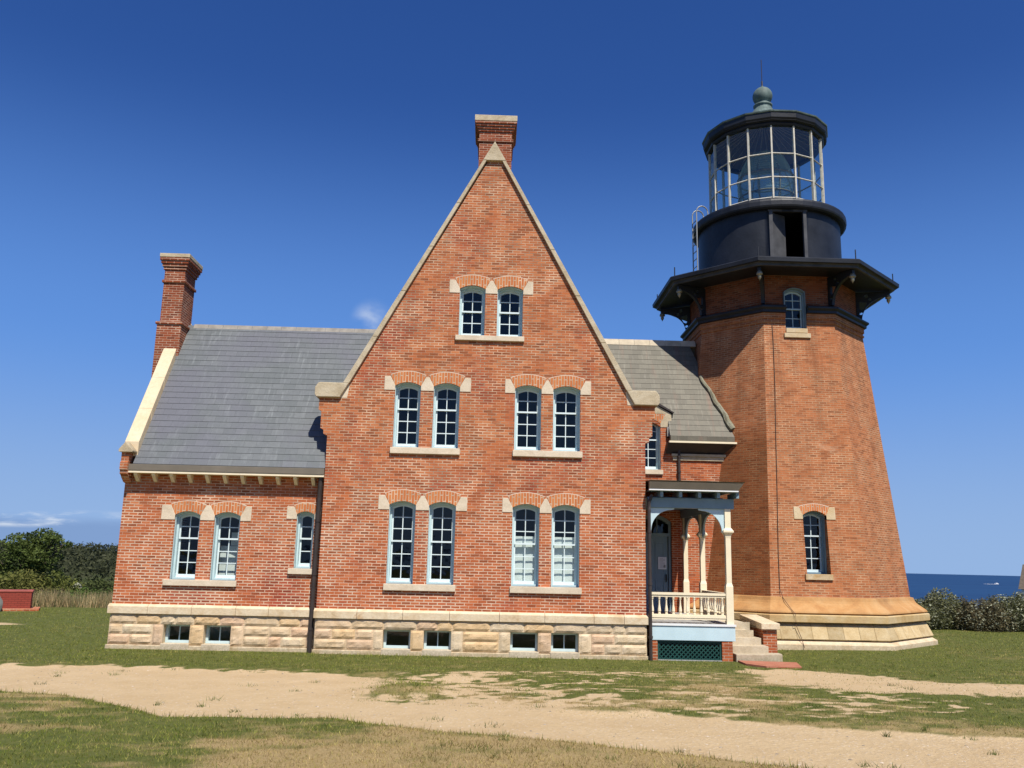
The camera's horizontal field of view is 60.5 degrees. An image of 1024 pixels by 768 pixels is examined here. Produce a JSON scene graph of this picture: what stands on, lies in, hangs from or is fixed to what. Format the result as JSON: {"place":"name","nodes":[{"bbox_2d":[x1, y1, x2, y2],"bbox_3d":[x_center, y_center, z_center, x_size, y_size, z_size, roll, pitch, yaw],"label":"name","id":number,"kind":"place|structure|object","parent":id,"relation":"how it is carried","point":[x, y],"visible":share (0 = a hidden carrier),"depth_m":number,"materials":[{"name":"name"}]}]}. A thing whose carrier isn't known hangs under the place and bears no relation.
{"place":"outdoors","nodes":[
{"label":"outdoors","id":0,"kind":"place"},
{"bbox_2d":[32,586,112,607],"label":"tall grass","id":1,"kind":"structure","parent":0,"point":[47,600],"depth_m":35.29,"materials":[{"name":"beige plant"}]},
{"bbox_2d":[2,664,1014,766],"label":"pebbles","id":2,"kind":"object","parent":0,"point":[550,711],"visible":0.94,"depth_m":11.68,"materials":[{"name":"stone"}]},
{"bbox_2d":[0,554,1023,767],"bbox_3d":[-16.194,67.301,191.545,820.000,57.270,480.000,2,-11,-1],"label":"ground","id":3,"kind":"structure","parent":0,"point":[827,745],"depth_m":12.35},
{"bbox_2d":[0,597,2,611],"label":"grey stone","id":4,"kind":"object","parent":3,"relation":"on","point":[1,602],"visible":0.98,"depth_m":31.77,"materials":[{"name":"grey stone"}]},
{"bbox_2d":[0,569,34,588],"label":"shrub","id":5,"kind":"object","parent":3,"relation":"on","point":[8,577],"visible":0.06,"depth_m":42.01,"materials":[{"name":"green plant"}]},
{"bbox_2d":[0,589,39,610],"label":"brick block","id":6,"kind":"structure","parent":3,"relation":"on","point":[17,599],"depth_m":32.39,"materials":[{"name":"red brick"}]},
{"bbox_2d":[0,569,55,598],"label":"shrub","id":7,"kind":"object","parent":3,"relation":"on","point":[30,578],"visible":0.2,"depth_m":41.36,"materials":[{"name":"green plant"}]},
{"bbox_2d":[0,527,73,585],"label":"windswept tree","id":8,"kind":"object","parent":3,"relation":"on","point":[32,547],"visible":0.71,"depth_m":58.77,"materials":[{"name":"green plant"}]},
{"bbox_2d":[0,539,117,580],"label":"woods","id":9,"kind":"object","parent":3,"relation":"on","point":[92,556],"visible":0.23,"depth_m":120.15,"materials":[{"name":"green plant"}]},
{"bbox_2d":[34,570,85,598],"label":"shrub","id":10,"kind":"object","parent":3,"relation":"on","point":[60,586],"visible":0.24,"depth_m":41.95,"materials":[{"name":"green plant"}]},
{"bbox_2d":[52,575,114,594],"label":"shrub","id":11,"kind":"object","parent":3,"relation":"on","point":[89,582],"visible":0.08,"depth_m":45.39,"materials":[{"name":"green plant"}]},
{"bbox_2d":[62,587,108,600],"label":"shrub","id":12,"kind":"object","parent":3,"relation":"on","point":[82,589],"visible":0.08,"depth_m":40.52,"materials":[{"name":"green plant"}]},
{"bbox_2d":[85,578,111,590],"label":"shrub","id":13,"kind":"object","parent":3,"relation":"on","point":[99,584],"visible":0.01,"depth_m":62.60,"materials":[{"name":"green plant"}]},
{"bbox_2d":[90,587,112,598],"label":"shrub","id":14,"kind":"object","parent":3,"relation":"on","point":[105,592],"depth_m":40.41,"materials":[{"name":"green plant"}]},
{"bbox_2d":[105,114,736,660],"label":"brick house","id":15,"kind":"structure","parent":3,"relation":"on","point":[479,436],"depth_m":21.52,"materials":[{"name":"brick"}]},
{"bbox_2d":[160,624,189,649],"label":"basement window","id":16,"kind":"structure","parent":15,"relation":"in","point":[169,644],"depth_m":20.68,"materials":[{"name":"beige paint"}]},
{"bbox_2d":[170,511,199,579],"bbox_3d":[-7.857,3.907,21.276,0.605,1.620,0.300,2,-11,-1],"label":"window","id":17,"kind":"structure","parent":15,"relation":"in","point":[176,550],"depth_m":21.29,"materials":[{"name":"white paint"}]},
{"bbox_2d":[201,625,230,650],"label":"basement window","id":18,"kind":"structure","parent":15,"relation":"in","point":[216,645],"depth_m":20.80,"materials":[{"name":"beige paint"}]},
{"bbox_2d":[210,512,240,580],"bbox_3d":[-6.901,3.933,21.298,0.620,1.620,0.300,2,-11,-1],"label":"window","id":19,"kind":"structure","parent":15,"relation":"in","point":[214,575],"depth_m":21.31,"materials":[{"name":"white paint"}]},
{"bbox_2d":[218,532,237,574],"bbox_3d":[-6.919,4.279,21.702,0.570,1.200,0.080,2,-11,-1],"label":"window curtain","id":20,"kind":"object","parent":15,"relation":"in","point":[232,558],"visible":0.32,"depth_m":21.66,"materials":[{"name":"white fabric"}]},
{"bbox_2d":[294,511,314,568],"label":"window","id":21,"kind":"structure","parent":15,"relation":"in","point":[297,559],"depth_m":21.38,"materials":[{"name":"white paint"}]},
{"bbox_2d":[381,630,410,655],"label":"basement window","id":22,"kind":"structure","parent":15,"relation":"in","point":[387,649],"depth_m":20.63,"materials":[{"name":"beige paint"}]},
{"bbox_2d":[386,501,415,583],"bbox_3d":[-2.660,3.816,21.184,0.635,1.950,0.300,2,-11,-1],"label":"window","id":23,"kind":"structure","parent":15,"relation":"in","point":[394,505],"depth_m":21.20,"materials":[{"name":"blue paint"}]},
{"bbox_2d":[393,382,420,446],"bbox_3d":[-2.592,0.787,21.793,0.635,1.630,0.300,2,-11,-1],"label":"window","id":24,"kind":"structure","parent":15,"relation":"in","point":[407,385],"depth_m":21.83,"materials":[{"name":"white paint"}]},
{"bbox_2d":[422,631,450,655],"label":"basement window","id":25,"kind":"structure","parent":15,"relation":"in","point":[437,650],"depth_m":20.69,"materials":[{"name":"beige paint"}]},
{"bbox_2d":[426,502,455,584],"bbox_3d":[-1.700,3.842,21.205,0.645,1.950,0.300,2,-11,-1],"label":"window","id":26,"kind":"structure","parent":15,"relation":"in","point":[440,581],"depth_m":21.22,"materials":[{"name":"white paint"}]},
{"bbox_2d":[432,383,459,447],"bbox_3d":[-1.633,0.813,21.814,0.645,1.630,0.300,2,-11,-1],"label":"window","id":27,"kind":"structure","parent":15,"relation":"in","point":[445,386],"depth_m":21.85,"materials":[{"name":"white paint"}]},
{"bbox_2d":[458,286,485,334],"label":"window","id":28,"kind":"structure","parent":15,"relation":"in","point":[469,289],"depth_m":22.41,"materials":[{"name":"white paint"}]},
{"bbox_2d":[496,287,522,336],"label":"window","id":29,"kind":"structure","parent":15,"relation":"in","point":[506,290],"depth_m":22.43,"materials":[{"name":"white paint"}]},
{"bbox_2d":[509,632,538,657],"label":"basement window","id":30,"kind":"structure","parent":15,"relation":"in","point":[514,651],"depth_m":20.64,"materials":[{"name":"beige paint"}]},
{"bbox_2d":[511,504,539,586],"bbox_3d":[0.318,3.901,21.275,0.655,1.950,0.351,2,-11,-1],"label":"window","id":31,"kind":"structure","parent":15,"relation":"in","point":[525,549],"depth_m":21.32,"materials":[{"name":"blue paint"}]},
{"bbox_2d":[514,386,540,450],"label":"window","id":32,"kind":"structure","parent":15,"relation":"in","point":[521,389],"depth_m":21.89,"materials":[{"name":"white paint"}]},
{"bbox_2d":[550,633,579,658],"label":"basement window","id":33,"kind":"structure","parent":15,"relation":"in","point":[565,653],"depth_m":20.76,"materials":[{"name":"beige paint"}]},
{"bbox_2d":[551,505,579,587],"bbox_3d":[1.277,3.926,21.297,0.675,1.950,0.351,2,-11,-1],"label":"window","id":34,"kind":"structure","parent":15,"relation":"in","point":[564,550],"depth_m":21.35,"materials":[{"name":"blue paint"}]},
{"bbox_2d":[553,387,579,451],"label":"window","id":35,"kind":"structure","parent":15,"relation":"in","point":[571,390],"depth_m":21.91,"materials":[{"name":"white paint"}]},
{"bbox_2d":[645,424,660,469],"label":"window","id":36,"kind":"structure","parent":15,"relation":"in","point":[658,460],"depth_m":26.86,"materials":[{"name":"blue paint"}]},
{"bbox_2d":[646,536,668,609],"bbox_3d":[4.200,5.598,26.067,0.890,2.120,0.130,2,-11,-1],"label":"door","id":37,"kind":"structure","parent":15,"relation":"in","point":[659,545],"depth_m":26.09,"materials":[{"name":"blue wood"}]},
{"bbox_2d":[658,557,666,568],"bbox_3d":[4.471,5.329,26.120,0.250,0.360,0.011,2,-11,-1],"label":"paper notice","id":38,"kind":"object","parent":37,"relation":"attached to","point":[662,563],"visible":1,"depth_m":26.12,"materials":[{"name":"white paper"}]},
{"bbox_2d":[645,480,744,661],"bbox_3d":[4.340,4.883,23.331,2.300,4.650,5.378,2,-11,-1],"label":"porch","id":39,"kind":"object","parent":15,"relation":"attached to","point":[704,635],"visible":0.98,"depth_m":21.11,"materials":[{"name":"white wood"}]},
{"bbox_2d":[691,613,782,661],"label":"stone steps","id":40,"kind":"structure","parent":3,"relation":"on","point":[747,646],"depth_m":20.99,"materials":[{"name":"beige stone"}]},
{"bbox_2d":[740,614,779,652],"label":"brick wall","id":41,"kind":"structure","parent":3,"relation":"on","point":[764,629],"depth_m":21.55,"materials":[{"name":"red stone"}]},
{"bbox_2d":[738,660,801,667],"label":"brick paving","id":42,"kind":"structure","parent":3,"relation":"on","point":[766,664],"depth_m":19.92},
{"bbox_2d":[652,61,937,650],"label":"lighthouse tower","id":43,"kind":"structure","parent":3,"relation":"on","point":[770,300],"depth_m":26.49,"materials":[{"name":"brick"}]},
{"bbox_2d":[737,150,794,202],"bbox_3d":[8.841,-6.646,30.552,1.977,2.692,1.977,2,-11,-1],"label":"fresnel lens","id":44,"kind":"object","parent":43,"relation":"in","point":[760,165],"visible":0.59,"depth_m":29.88,"materials":[{"name":"clear glass"}]},
{"bbox_2d":[783,288,806,327],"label":"window","id":45,"kind":"structure","parent":43,"relation":"in","point":[801,294],"depth_m":27.22,"materials":[{"name":"blue paint"}]},
{"bbox_2d":[803,511,826,573],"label":"window","id":46,"kind":"structure","parent":43,"relation":"in","point":[821,521],"depth_m":25.32,"materials":[{"name":"white paint"}]},
{"bbox_2d":[915,599,953,629],"bbox_3d":[15.528,8.931,33.764,2.617,1.420,2.313,2,-11,-1],"label":"silver shrub","id":47,"kind":"object","parent":3,"relation":"on","point":[931,623],"visible":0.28,"depth_m":33.27,"materials":[{"name":"green plant"}]},
{"bbox_2d":[914,587,973,629],"bbox_3d":[16.853,8.907,34.296,2.634,1.930,2.321,2,-11,-1],"label":"silver shrub","id":48,"kind":"object","parent":3,"relation":"on","point":[941,602],"visible":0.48,"depth_m":33.91,"materials":[{"name":"green plant"}]},
{"bbox_2d":[947,595,1019,631],"bbox_3d":[17.917,8.878,33.487,2.524,1.656,2.341,2,-11,-1],"label":"silver shrub","id":49,"kind":"object","parent":3,"relation":"on","point":[983,619],"visible":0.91,"depth_m":33.08,"materials":[{"name":"green plant"}]},
{"bbox_2d":[974,591,1023,631],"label":"silver shrub","id":50,"kind":"object","parent":3,"relation":"on","point":[1010,603],"visible":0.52,"depth_m":33.33,"materials":[{"name":"green plant"}]},
{"bbox_2d":[1001,591,1023,626],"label":"silver shrub","id":51,"kind":"object","parent":3,"relation":"on","point":[1022,594],"visible":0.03,"depth_m":34.24,"materials":[{"name":"green plant"}]},
{"bbox_2d":[1018,564,1023,592],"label":"shingled cottage","id":52,"kind":"structure","parent":3,"relation":"on","point":[1021,584],"depth_m":61.35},
{"bbox_2d":[0,608,1023,767],"bbox_3d":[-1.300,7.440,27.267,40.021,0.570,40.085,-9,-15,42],"label":"grass","id":53,"kind":"structure","parent":0,"point":[400,726],"depth_m":11.99,"materials":[{"name":"green plant"}]},
{"bbox_2d":[0,0,1023,575],"label":"sky","id":54,"kind":"structure","parent":0,"point":[308,155],"materials":[{"name":"blue"}]},
{"bbox_2d":[906,573,1021,619],"bbox_3d":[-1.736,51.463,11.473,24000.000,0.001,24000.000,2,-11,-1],"label":"sea","id":55,"kind":"structure","parent":0,"point":[973,587],"depth_m":2920.12,"materials":[{"name":"liquid"}]}
]}

